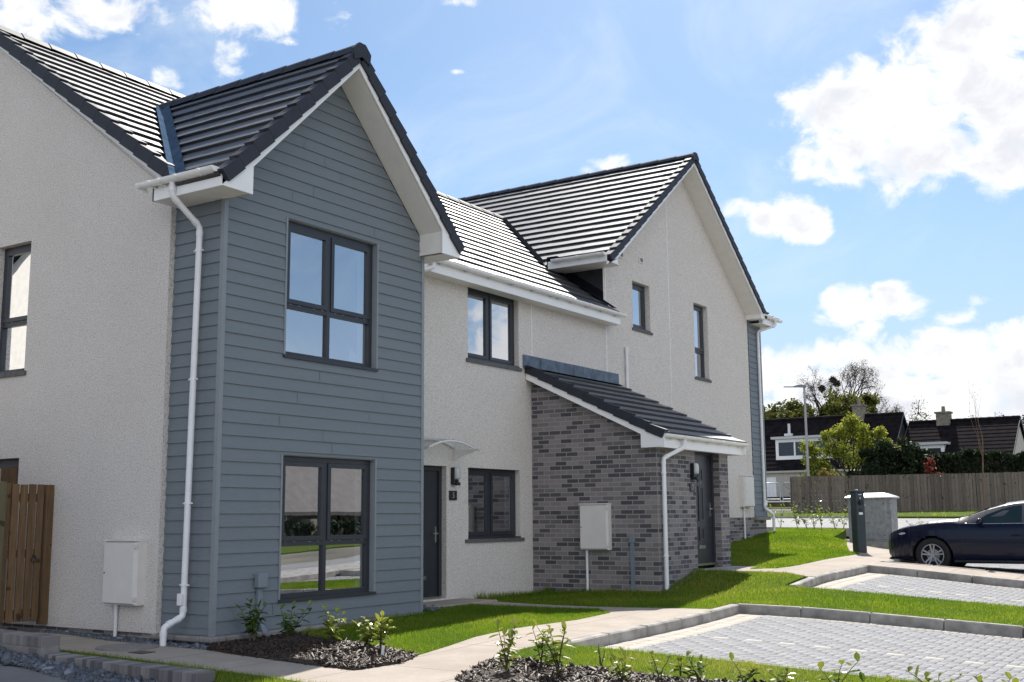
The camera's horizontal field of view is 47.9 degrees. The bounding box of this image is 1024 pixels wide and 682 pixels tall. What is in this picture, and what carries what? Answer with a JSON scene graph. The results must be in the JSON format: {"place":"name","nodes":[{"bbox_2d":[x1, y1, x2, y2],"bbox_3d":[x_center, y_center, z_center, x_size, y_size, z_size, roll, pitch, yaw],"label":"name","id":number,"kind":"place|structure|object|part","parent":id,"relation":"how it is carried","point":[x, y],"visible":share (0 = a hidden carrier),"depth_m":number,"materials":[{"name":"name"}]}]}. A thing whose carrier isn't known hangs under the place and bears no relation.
{"place":"outdoors","nodes":[
{"label":"outdoors","id":0,"kind":"place"},
{"bbox_2d":[0,663,67,681],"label":"driveway","id":1,"kind":"structure","parent":0,"point":[11,673],"depth_m":10.44,"materials":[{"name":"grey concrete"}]},
{"bbox_2d":[68,651,287,681],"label":"lawn","id":2,"kind":"structure","parent":0,"point":[233,677],"depth_m":10.10,"materials":[{"name":"green plant"}]},
{"bbox_2d":[0,629,214,681],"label":"brick garden wall","id":3,"kind":"structure","parent":2,"relation":"on","point":[45,646],"depth_m":10.80,"materials":[{"name":"grey stone"}]},
{"bbox_2d":[60,510,1023,681],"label":"grass","id":4,"kind":"structure","parent":2,"relation":"on","point":[790,553],"depth_m":15.85,"materials":[{"name":"green plant"}]},
{"bbox_2d":[211,634,418,669],"bbox_3d":[-2.077,3.302,11.846,1.324,0.290,2.942,7,-11,-40],"label":"soil bed","id":5,"kind":"object","parent":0,"point":[305,660],"visible":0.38,"depth_m":11.28,"materials":[{"name":"brown soil"}]},
{"bbox_2d":[236,598,267,640],"bbox_3d":[-2.882,3.101,12.780,0.376,0.473,0.250,-3,-9,13],"label":"laurel shrub","id":6,"kind":"object","parent":5,"relation":"on","point":[254,620],"visible":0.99,"depth_m":12.77,"materials":[{"name":"green plant"}]},
{"bbox_2d":[274,600,311,641],"bbox_3d":[-2.374,3.061,12.555,0.348,0.445,0.488,-6,-10,33],"label":"laurel shrub","id":7,"kind":"object","parent":5,"relation":"on","point":[288,627],"visible":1,"depth_m":12.53,"materials":[{"name":"green plant"}]},
{"bbox_2d":[318,605,346,642],"bbox_3d":[-1.928,3.029,12.267,0.346,0.407,0.283,-6,-10,33],"label":"laurel shrub","id":8,"kind":"object","parent":5,"relation":"on","point":[331,626],"visible":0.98,"depth_m":12.26,"materials":[{"name":"green plant"}]},
{"bbox_2d":[352,613,382,645],"bbox_3d":[-1.488,2.998,11.943,0.304,0.361,0.314,-6,-10,33],"label":"laurel shrub","id":9,"kind":"object","parent":5,"relation":"on","point":[369,635],"visible":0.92,"depth_m":11.92,"materials":[{"name":"green plant"}]},
{"bbox_2d":[372,611,395,648],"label":"laurel shrub","id":10,"kind":"object","parent":5,"relation":"on","point":[381,632],"visible":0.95,"depth_m":11.58,"materials":[{"name":"green plant"}]},
{"bbox_2d":[38,569,700,649],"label":"gravel","id":11,"kind":"structure","parent":0,"point":[133,639],"depth_m":13.13,"materials":[{"name":"grey gravel"}]},
{"bbox_2d":[35,602,708,681],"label":"path","id":12,"kind":"structure","parent":0,"point":[447,664],"depth_m":11.59,"materials":[{"name":"concrete"}]},
{"bbox_2d":[0,481,6,594],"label":"fence post","id":13,"kind":"object","parent":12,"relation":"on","point":[3,488],"visible":1,"depth_m":13.50,"materials":[{"name":"brown wood"}]},
{"bbox_2d":[95,643,159,650],"bbox_3d":[-4.143,3.298,12.424,0.660,0.012,0.660,-6,-10,33],"label":"manhole cover","id":14,"kind":"object","parent":12,"relation":"on","point":[127,647],"visible":1,"depth_m":12.34,"materials":[{"name":"grey metal"}]},
{"bbox_2d":[128,651,153,653],"bbox_3d":[-3.850,3.243,11.982,0.220,0.020,0.180,-6,-10,33],"label":"drain grate","id":15,"kind":"object","parent":12,"relation":"on","point":[140,652],"visible":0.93,"depth_m":11.94,"materials":[{"name":"black plastic"}]},
{"bbox_2d":[563,604,738,646],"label":"kerb","id":16,"kind":"structure","parent":12,"relation":"on","point":[649,629],"depth_m":13.77,"materials":[{"name":"grey concrete"}]},
{"bbox_2d":[302,605,604,654],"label":"lawn","id":17,"kind":"structure","parent":0,"point":[437,648],"depth_m":13.33,"materials":[{"name":"green plant"}]},
{"bbox_2d":[0,0,1023,424],"label":"sky","id":18,"kind":"structure","parent":0,"point":[862,161],"materials":[{"name":"blue"}]},
{"bbox_2d":[455,662,711,681],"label":"soil bed","id":19,"kind":"object","parent":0,"point":[495,679],"visible":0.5,"depth_m":9.97,"materials":[{"name":"brown soil"}]},
{"bbox_2d":[489,617,521,671],"bbox_3d":[-0.048,2.696,10.236,0.318,0.474,0.220,2,-9,-15],"label":"laurel shrub","id":20,"kind":"object","parent":19,"relation":"on","point":[511,632],"visible":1,"depth_m":10.21,"materials":[{"name":"green plant"}]},
{"bbox_2d":[206,631,807,681],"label":"bark mulch","id":21,"kind":"object","parent":19,"relation":"on","point":[362,651],"visible":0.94,"depth_m":10.88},
{"bbox_2d":[526,624,550,663],"bbox_3d":[0.265,2.776,10.561,0.224,0.388,0.311,-6,-10,33],"label":"laurel shrub","id":22,"kind":"object","parent":19,"relation":"on","point":[539,645],"visible":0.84,"depth_m":10.54,"materials":[{"name":"green plant"}]},
{"bbox_2d":[532,618,574,673],"bbox_3d":[0.364,2.660,10.014,0.291,0.487,0.374,5,-10,-32],"label":"laurel shrub","id":23,"kind":"object","parent":19,"relation":"on","point":[554,655],"visible":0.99,"depth_m":9.98,"materials":[{"name":"green plant"}]},
{"bbox_2d":[607,646,633,679],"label":"laurel shrub","id":24,"kind":"object","parent":19,"relation":"on","point":[622,662],"visible":0.98,"depth_m":9.67,"materials":[{"name":"green plant"}]},
{"bbox_2d":[646,650,676,679],"bbox_3d":[1.272,2.752,9.776,0.266,0.252,0.170,-2,-9,11],"label":"laurel shrub","id":25,"kind":"object","parent":19,"relation":"on","point":[660,672],"visible":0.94,"depth_m":9.74,"materials":[{"name":"green plant"}]},
{"bbox_2d":[669,656,691,675],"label":"laurel shrub","id":26,"kind":"object","parent":19,"relation":"on","point":[680,661],"visible":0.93,"depth_m":9.98,"materials":[{"name":"green plant"}]},
{"bbox_2d":[683,651,707,680],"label":"laurel shrub","id":27,"kind":"object","parent":19,"relation":"on","point":[698,672],"visible":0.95,"depth_m":9.68,"materials":[{"name":"green plant"}]},
{"bbox_2d":[729,652,762,681],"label":"laurel shrub","id":28,"kind":"object","parent":19,"relation":"on","point":[747,676],"visible":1,"depth_m":9.59,"materials":[{"name":"green plant"}]},
{"bbox_2d":[815,652,861,681],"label":"laurel shrub","id":29,"kind":"object","parent":19,"relation":"on","point":[820,665],"visible":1,"depth_m":9.36,"materials":[{"name":"green plant"}]},
{"bbox_2d":[859,671,890,681],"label":"laurel shrub","id":30,"kind":"object","parent":19,"relation":"on","point":[863,677],"visible":1,"depth_m":9.22,"materials":[{"name":"green plant"}]},
{"bbox_2d":[906,665,964,681],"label":"laurel shrub","id":31,"kind":"object","parent":19,"relation":"on","point":[910,668],"visible":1,"depth_m":8.99,"materials":[{"name":"green plant"}]},
{"bbox_2d":[509,644,904,681],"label":"lawn","id":32,"kind":"structure","parent":0,"point":[730,673],"depth_m":10.58,"materials":[{"name":"green plant"}]},
{"bbox_2d":[594,644,604,665],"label":"bare shoot","id":33,"kind":"object","parent":32,"relation":"on","point":[600,657],"visible":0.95,"depth_m":10.44,"materials":[{"name":"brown plant"}]},
{"bbox_2d":[766,668,798,681],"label":"laurel shrub","id":34,"kind":"object","parent":32,"relation":"on","point":[785,676],"visible":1,"depth_m":9.56,"materials":[{"name":"green plant"}]},
{"bbox_2d":[974,672,1018,681],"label":"laurel shrub","id":35,"kind":"object","parent":32,"relation":"on","point":[979,678],"visible":1,"depth_m":8.78,"materials":[{"name":"green plant"}]},
{"bbox_2d":[513,570,1023,626],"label":"lawn","id":36,"kind":"structure","parent":0,"point":[764,584],"depth_m":16.76,"materials":[{"name":"green plant"}]},
{"bbox_2d":[738,603,1023,637],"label":"kerb","id":37,"kind":"structure","parent":36,"relation":"on","point":[933,623],"depth_m":14.76,"materials":[{"name":"grey concrete"}]},
{"bbox_2d":[768,511,790,513],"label":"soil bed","id":38,"kind":"object","parent":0,"point":[781,512],"visible":0.04,"depth_m":55.93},
{"bbox_2d":[731,530,855,568],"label":"lawn","id":39,"kind":"structure","parent":0,"point":[841,535],"depth_m":26.73,"materials":[{"name":"green plant"}]},
{"bbox_2d":[769,503,786,526],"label":"garden shrub","id":40,"kind":"object","parent":39,"relation":"on","point":[781,521],"visible":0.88,"depth_m":32.98,"materials":[{"name":"green plant"}]},
{"bbox_2d":[790,501,805,528],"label":"garden shrub","id":41,"kind":"object","parent":39,"relation":"on","point":[796,519],"visible":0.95,"depth_m":33.07,"materials":[{"name":"green plant"}]},
{"bbox_2d":[791,506,809,527],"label":"garden shrub","id":42,"kind":"object","parent":39,"relation":"on","point":[804,521],"visible":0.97,"depth_m":33.27,"materials":[{"name":"green plant"}]},
{"bbox_2d":[806,506,820,529],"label":"garden shrub","id":43,"kind":"object","parent":39,"relation":"on","point":[813,518],"visible":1,"depth_m":33.46,"materials":[{"name":"green plant"}]},
{"bbox_2d":[815,501,823,528],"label":"garden shrub","id":44,"kind":"object","parent":39,"relation":"on","point":[821,520],"visible":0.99,"depth_m":33.62,"materials":[{"name":"green plant"}]},
{"bbox_2d":[816,503,842,528],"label":"garden shrub","id":45,"kind":"object","parent":39,"relation":"on","point":[831,517],"visible":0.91,"depth_m":34.19,"materials":[{"name":"green plant"}]},
{"bbox_2d":[839,507,847,528],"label":"garden shrub","id":46,"kind":"object","parent":39,"relation":"on","point":[843,517],"visible":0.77,"depth_m":34.51,"materials":[{"name":"green plant"}]},
{"bbox_2d":[601,614,1023,681],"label":"paved bay","id":47,"kind":"object","parent":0,"point":[696,639],"visible":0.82,"depth_m":12.82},
{"bbox_2d":[734,542,890,577],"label":"path","id":48,"kind":"structure","parent":0,"point":[871,555],"depth_m":21.18,"materials":[{"name":"concrete"}]},
{"bbox_2d":[849,489,866,552],"bbox_3d":[7.553,3.953,25.024,0.295,1.460,0.285,2,-9,-16],"label":"charging post","id":49,"kind":"object","parent":48,"relation":"on","point":[858,522],"visible":0.98,"depth_m":24.96,"materials":[{"name":"grey plastic"}]},
{"bbox_2d":[844,493,898,548],"bbox_3d":[9.109,4.576,29.071,1.200,1.460,0.660,-6,-10,33],"label":"utility cabinet","id":50,"kind":"object","parent":48,"relation":"on","point":[881,518],"visible":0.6,"depth_m":28.75,"materials":[{"name":"grey metal"}]},
{"bbox_3d":[8.957,4.471,28.836,0.820,0.960,0.028,-6,-10,33],"label":"cabinet door","id":51,"kind":"part","parent":50,"relation":"part of","materials":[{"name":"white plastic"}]},
{"bbox_2d":[625,614,1023,681],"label":"bay bedding","id":52,"kind":"object","parent":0,"point":[909,653],"visible":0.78,"depth_m":12.42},
{"bbox_2d":[766,518,954,528],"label":"road","id":53,"kind":"structure","parent":0,"point":[902,522],"depth_m":42.29,"materials":[{"name":"grey asphalt"}]},
{"bbox_2d":[767,498,977,541],"bbox_3d":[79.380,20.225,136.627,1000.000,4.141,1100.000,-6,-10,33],"label":"ground","id":54,"kind":"structure","parent":0,"point":[789,499],"depth_m":70.69,"materials":[{"name":"green plant"}]},
{"bbox_2d":[0,25,782,645],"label":"terraced house","id":55,"kind":"structure","parent":54,"relation":"on","point":[300,333],"depth_m":15.28,"materials":[{"name":"white paint"}]},
{"bbox_2d":[0,459,18,544],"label":"window","id":56,"kind":"structure","parent":55,"relation":"in","point":[9,468],"depth_m":15.04,"materials":[{"name":"glass"}]},
{"bbox_2d":[0,244,30,377],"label":"window","id":57,"kind":"structure","parent":55,"relation":"in","point":[13,328],"depth_m":15.44,"materials":[{"name":"clear glass"}]},
{"bbox_2d":[36,485,54,623],"bbox_3d":[-5.705,2.619,14.195,0.090,1.680,0.195,-6,-10,33],"label":"gate post","id":58,"kind":"object","parent":55,"relation":"attached to","point":[45,560],"visible":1,"depth_m":14.13,"materials":[{"name":"brown wood"}]},
{"bbox_2d":[0,484,43,622],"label":"timber gate","id":59,"kind":"structure","parent":58,"relation":"attached to","point":[13,555],"depth_m":13.87,"materials":[{"name":"brown wood"}]},
{"bbox_2d":[278,456,375,602],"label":"window","id":60,"kind":"structure","parent":55,"relation":"in","point":[326,501],"depth_m":14.35,"materials":[{"name":"clear glass"}]},
{"bbox_2d":[283,221,378,371],"bbox_3d":[-2.333,-0.547,14.779,0.165,1.726,1.750,-6,-10,33],"label":"window","id":61,"kind":"structure","parent":55,"relation":"in","point":[329,311],"depth_m":14.79,"materials":[{"name":"clear glass"}]},
{"bbox_2d":[423,465,441,599],"bbox_3d":[-1.378,2.877,17.344,0.120,2.000,0.986,-6,-10,33],"label":"front door","id":62,"kind":"structure","parent":55,"relation":"in","point":[432,512],"depth_m":17.58,"materials":[{"name":"wood"}]},
{"bbox_2d":[466,287,521,371],"bbox_3d":[-0.355,-0.190,19.322,0.190,1.263,1.623,-6,-10,33],"label":"window","id":63,"kind":"structure","parent":55,"relation":"in","point":[490,316],"depth_m":19.35,"materials":[{"name":"clear glass"}]},
{"bbox_2d":[465,468,524,542],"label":"window","id":64,"kind":"structure","parent":55,"relation":"in","point":[491,492],"depth_m":18.90,"materials":[{"name":"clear glass"}]},
{"bbox_2d":[632,283,652,334],"bbox_3d":[2.627,-0.681,23.993,0.210,1.040,0.901,-6,-10,33],"label":"window","id":65,"kind":"structure","parent":55,"relation":"in","point":[638,292],"depth_m":24.11,"materials":[{"name":"clear glass"}]},
{"bbox_2d":[693,304,711,382],"bbox_3d":[4.271,0.043,26.396,0.210,1.765,0.878,-6,-10,33],"label":"window","id":66,"kind":"structure","parent":55,"relation":"in","point":[698,311],"depth_m":26.56,"materials":[{"name":"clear glass"}]},
{"bbox_2d":[694,451,717,565],"bbox_3d":[3.311,2.921,20.209,0.120,1.990,1.045,-6,-10,33],"label":"front door","id":67,"kind":"structure","parent":55,"relation":"in","point":[705,509],"depth_m":20.37,"materials":[{"name":"wood"}]},
{"bbox_2d":[767,482,780,500],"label":"metal barrier","id":68,"kind":"object","parent":54,"relation":"on","point":[776,492],"visible":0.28,"depth_m":63.84,"materials":[{"name":"metal"}]},
{"bbox_2d":[768,508,822,509],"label":"kerb","id":69,"kind":"structure","parent":54,"relation":"on","point":[781,509],"depth_m":61.38,"materials":[{"name":"grey concrete"}]},
{"bbox_2d":[784,384,809,494],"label":"street lamp","id":70,"kind":"object","parent":54,"relation":"on","point":[806,432],"visible":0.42,"depth_m":60.03,"materials":[{"name":"grey metal"}]},
{"bbox_2d":[782,482,815,500],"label":"metal barrier","id":71,"kind":"object","parent":54,"relation":"on","point":[786,489],"visible":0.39,"depth_m":63.60,"materials":[{"name":"metal"}]},
{"bbox_2d":[767,500,842,506],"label":"retaining wall","id":72,"kind":"structure","parent":54,"relation":"on","point":[778,503],"depth_m":63.15,"materials":[{"name":"white concrete"}]},
{"bbox_2d":[767,527,848,536],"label":"kerb","id":73,"kind":"structure","parent":54,"relation":"on","point":[771,528],"depth_m":36.47,"materials":[{"name":"grey concrete"}]},
{"bbox_2d":[770,516,847,517],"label":"kerb","id":74,"kind":"structure","parent":54,"relation":"on","point":[808,517],"depth_m":49.21,"materials":[{"name":"grey concrete"}]},
{"bbox_2d":[764,385,881,418],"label":"leafy tree","id":75,"kind":"object","parent":54,"relation":"on","point":[833,404],"visible":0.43,"depth_m":86.59,"materials":[{"name":"green plant"}]},
{"bbox_2d":[817,467,838,511],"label":"golden shrub","id":76,"kind":"object","parent":54,"relation":"on","point":[822,472],"visible":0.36,"depth_m":57.91,"materials":[{"name":"yellow plant"}]},
{"bbox_2d":[789,565,867,587],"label":"kerb","id":77,"kind":"structure","parent":54,"relation":"on","point":[814,580],"depth_m":19.19,"materials":[{"name":"grey concrete"}]},
{"bbox_2d":[764,399,907,497],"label":"brown roofed house","id":78,"kind":"structure","parent":54,"relation":"on","point":[783,452],"depth_m":72.68,"materials":[{"name":"concrete"}]},
{"bbox_2d":[792,359,886,412],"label":"bare tree","id":79,"kind":"object","parent":54,"relation":"on","point":[833,380],"visible":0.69,"depth_m":94.14,"materials":[{"name":"brown plant"}]},
{"bbox_2d":[789,411,900,495],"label":"spring tree","id":80,"kind":"object","parent":54,"relation":"on","point":[840,432],"visible":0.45,"depth_m":62.23,"materials":[{"name":"green plant"}]},
{"bbox_2d":[851,389,906,420],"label":"bare tree","id":81,"kind":"object","parent":54,"relation":"on","point":[894,408],"visible":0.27,"depth_m":91.20,"materials":[{"name":"brown plant"}]},
{"bbox_2d":[845,435,935,493],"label":"dark shrub","id":82,"kind":"object","parent":54,"relation":"on","point":[914,454],"visible":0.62,"depth_m":59.39,"materials":[{"name":"green plant"}]},
{"bbox_2d":[881,559,917,563],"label":"kerb","id":83,"kind":"structure","parent":54,"relation":"on","point":[901,561],"depth_m":22.73,"materials":[{"name":"grey concrete"}]},
{"bbox_2d":[790,472,1023,512],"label":"board fence","id":84,"kind":"object","parent":54,"relation":"on","point":[1001,485],"visible":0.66,"depth_m":53.98,"materials":[{"name":"brown wood"}]},
{"bbox_2d":[887,396,931,423],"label":"leafy tree","id":85,"kind":"object","parent":54,"relation":"on","point":[914,418],"visible":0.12,"depth_m":87.21,"materials":[{"name":"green plant"}]},
{"bbox_2d":[922,457,944,489],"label":"red shrub","id":86,"kind":"object","parent":54,"relation":"on","point":[928,467],"visible":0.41,"depth_m":57.86,"materials":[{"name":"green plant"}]},
{"bbox_2d":[867,565,1023,587],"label":"kerb","id":87,"kind":"structure","parent":54,"relation":"on","point":[995,581],"depth_m":20.12,"materials":[{"name":"grey concrete"}]},
{"bbox_2d":[878,447,1023,507],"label":"conifer hedge","id":88,"kind":"object","parent":54,"relation":"on","point":[968,461],"visible":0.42,"depth_m":58.86,"materials":[{"name":"green plant"}]},
{"bbox_2d":[884,561,1023,573],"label":"kerb","id":89,"kind":"structure","parent":54,"relation":"on","point":[953,567],"depth_m":21.15,"materials":[{"name":"grey concrete"}]},
{"bbox_2d":[903,406,1023,454],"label":"brown roofed house","id":90,"kind":"structure","parent":54,"relation":"on","point":[944,432],"depth_m":69.54,"materials":[{"name":"tile"}]},
{"bbox_2d":[968,382,984,509],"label":"bare sapling","id":91,"kind":"object","parent":54,"relation":"on","point":[979,447],"visible":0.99,"depth_m":47.34,"materials":[{"name":"brown plant"}]},
{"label":"gravel bedding","id":92,"kind":"structure","parent":54,"relation":"on","visible":0},
{"bbox_2d":[0,647,158,681],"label":"gravel","id":93,"kind":"structure","parent":92,"relation":"on","point":[69,672],"depth_m":10.67,"materials":[{"name":"grey gravel"}]},
{"bbox_2d":[768,510,981,517],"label":"lawn","id":94,"kind":"structure","parent":0,"point":[931,515],"depth_m":50.58,"materials":[{"name":"green plant"}]},
{"bbox_2d":[811,573,1023,606],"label":"paved bay","id":95,"kind":"object","parent":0,"point":[902,583],"visible":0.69,"depth_m":18.69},
{"bbox_2d":[832,573,1023,606],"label":"bay bedding","id":96,"kind":"object","parent":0,"point":[954,591],"visible":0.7,"depth_m":18.56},
{"bbox_2d":[864,562,1023,579],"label":"path","id":97,"kind":"structure","parent":0,"point":[971,572],"depth_m":20.65,"materials":[{"name":"concrete"}]},
{"bbox_2d":[954,563,1023,572],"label":"paved bay","id":98,"kind":"object","parent":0,"point":[1016,568],"visible":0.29,"depth_m":23.15,"materials":[{"name":"grey concrete"}]},
{"bbox_2d":[888,500,1023,566],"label":"parked car","id":99,"kind":"object","parent":98,"relation":"on","point":[993,535],"visible":0.98,"depth_m":21.87,"materials":[{"name":"blue paint"}]},
{"bbox_3d":[9.166,3.265,21.744,0.840,0.326,0.203,-6,-10,33],"label":"front side window","id":100,"kind":"part","parent":99,"relation":"part of","materials":[{"name":"black glass"}]}
]}

